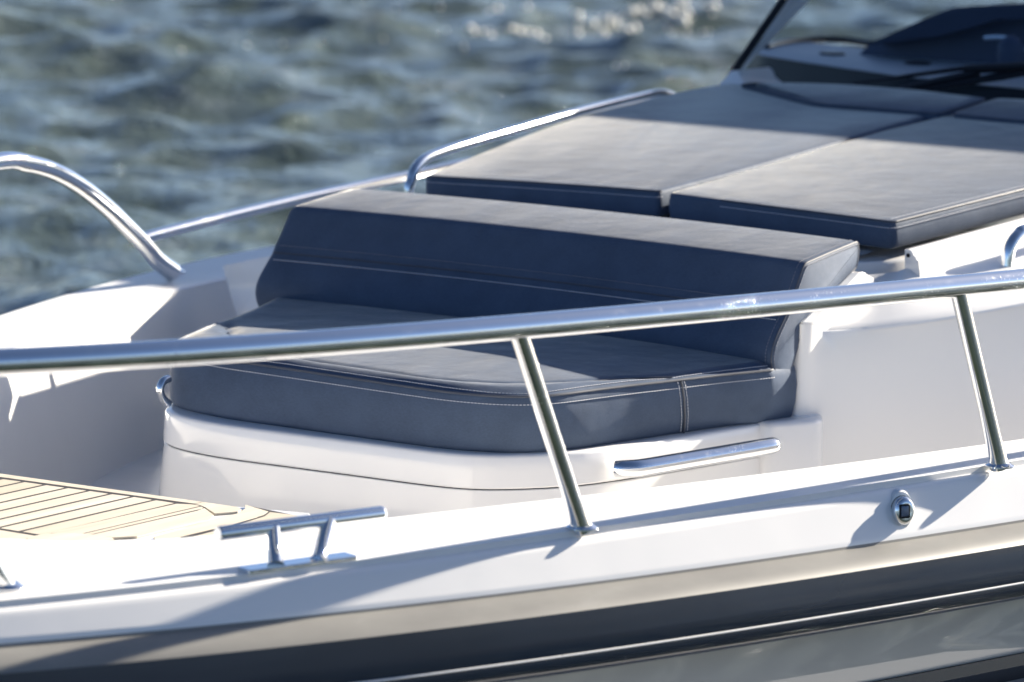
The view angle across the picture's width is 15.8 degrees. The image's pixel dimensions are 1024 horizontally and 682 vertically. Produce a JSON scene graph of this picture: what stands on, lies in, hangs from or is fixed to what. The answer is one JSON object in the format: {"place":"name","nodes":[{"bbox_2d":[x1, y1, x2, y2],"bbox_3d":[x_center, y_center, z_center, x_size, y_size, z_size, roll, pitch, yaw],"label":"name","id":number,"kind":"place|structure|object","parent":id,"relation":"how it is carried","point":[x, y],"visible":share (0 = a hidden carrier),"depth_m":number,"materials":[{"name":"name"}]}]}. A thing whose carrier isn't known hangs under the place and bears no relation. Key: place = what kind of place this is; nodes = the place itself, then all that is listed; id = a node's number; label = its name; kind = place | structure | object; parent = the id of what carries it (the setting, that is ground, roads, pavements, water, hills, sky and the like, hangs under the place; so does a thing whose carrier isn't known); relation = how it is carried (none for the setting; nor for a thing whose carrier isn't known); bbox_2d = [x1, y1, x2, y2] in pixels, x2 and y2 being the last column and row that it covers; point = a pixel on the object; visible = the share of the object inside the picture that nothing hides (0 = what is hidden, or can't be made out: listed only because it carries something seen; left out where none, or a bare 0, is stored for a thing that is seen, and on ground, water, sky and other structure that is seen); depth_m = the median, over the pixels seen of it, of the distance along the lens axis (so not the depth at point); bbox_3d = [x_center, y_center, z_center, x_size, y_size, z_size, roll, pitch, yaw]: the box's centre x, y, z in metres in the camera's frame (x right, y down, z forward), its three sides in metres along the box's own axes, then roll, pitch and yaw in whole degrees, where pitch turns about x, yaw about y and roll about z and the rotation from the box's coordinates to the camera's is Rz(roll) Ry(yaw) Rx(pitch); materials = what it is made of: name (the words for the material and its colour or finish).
{"place":"outdoors","nodes":[
{"label":"outdoors","id":0,"kind":"place"},
{"bbox_2d":[0,0,1023,314],"bbox_3d":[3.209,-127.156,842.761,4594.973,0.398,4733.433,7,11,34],"label":"water","id":1,"kind":"structure","parent":0,"point":[136,114],"depth_m":24.58,"materials":[{"name":"blue liquid"}]},
{"bbox_2d":[179,0,718,66],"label":"glint","id":2,"kind":"object","parent":1,"relation":"on","point":[682,19],"visible":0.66,"depth_m":32.59,"materials":[{"name":"white liquid"}]},
{"bbox_2d":[0,0,1023,681],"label":"motorboat","id":3,"kind":"object","parent":1,"relation":"on","point":[858,516],"visible":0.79,"depth_m":5.77,"materials":[{"name":"white gelcoat fiberglass"},{"name":"black paint"},{"name":"stainless steel"}]},
{"bbox_2d":[170,298,796,452],"bbox_3d":[-0.168,0.070,6.867,1.208,0.137,0.725,7,11,34],"label":"seat cushion","id":4,"kind":"object","parent":3,"relation":"on","point":[602,390],"visible":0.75,"depth_m":6.61,"materials":[{"name":"grey leather"}]},
{"bbox_2d":[255,189,859,369],"bbox_3d":[0.083,-0.121,7.211,1.213,0.243,0.363,7,11,34],"label":"backrest cushion","id":5,"kind":"object","parent":3,"relation":"attached to","point":[462,257],"visible":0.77,"depth_m":7.17,"materials":[{"name":"grey leather"}]},
{"bbox_2d":[425,84,926,216],"bbox_3d":[0.381,-0.437,8.277,0.734,0.160,1.496,7,11,34],"label":"sunpad cushion","id":6,"kind":"object","parent":3,"relation":"on","point":[648,157],"visible":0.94,"depth_m":8.07,"materials":[{"name":"grey leather"}]},
{"bbox_2d":[741,82,985,119],"bbox_3d":[0.786,-0.554,8.716,0.675,0.088,0.213,7,11,34],"label":"headrest cushion","id":7,"kind":"object","parent":6,"relation":"on","point":[929,105],"visible":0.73,"depth_m":8.65,"materials":[{"name":"grey leather"}]},
{"bbox_2d":[669,114,1023,248],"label":"sunpad cushion","id":8,"kind":"object","parent":3,"relation":"on","point":[914,183],"visible":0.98,"depth_m":7.53,"materials":[{"name":"grey leather"}]},
{"bbox_2d":[954,98,1023,123],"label":"headrest cushion","id":9,"kind":"object","parent":8,"relation":"on","point":[1006,110],"visible":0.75,"depth_m":8.45,"materials":[{"name":"grey leather"}]}
]}

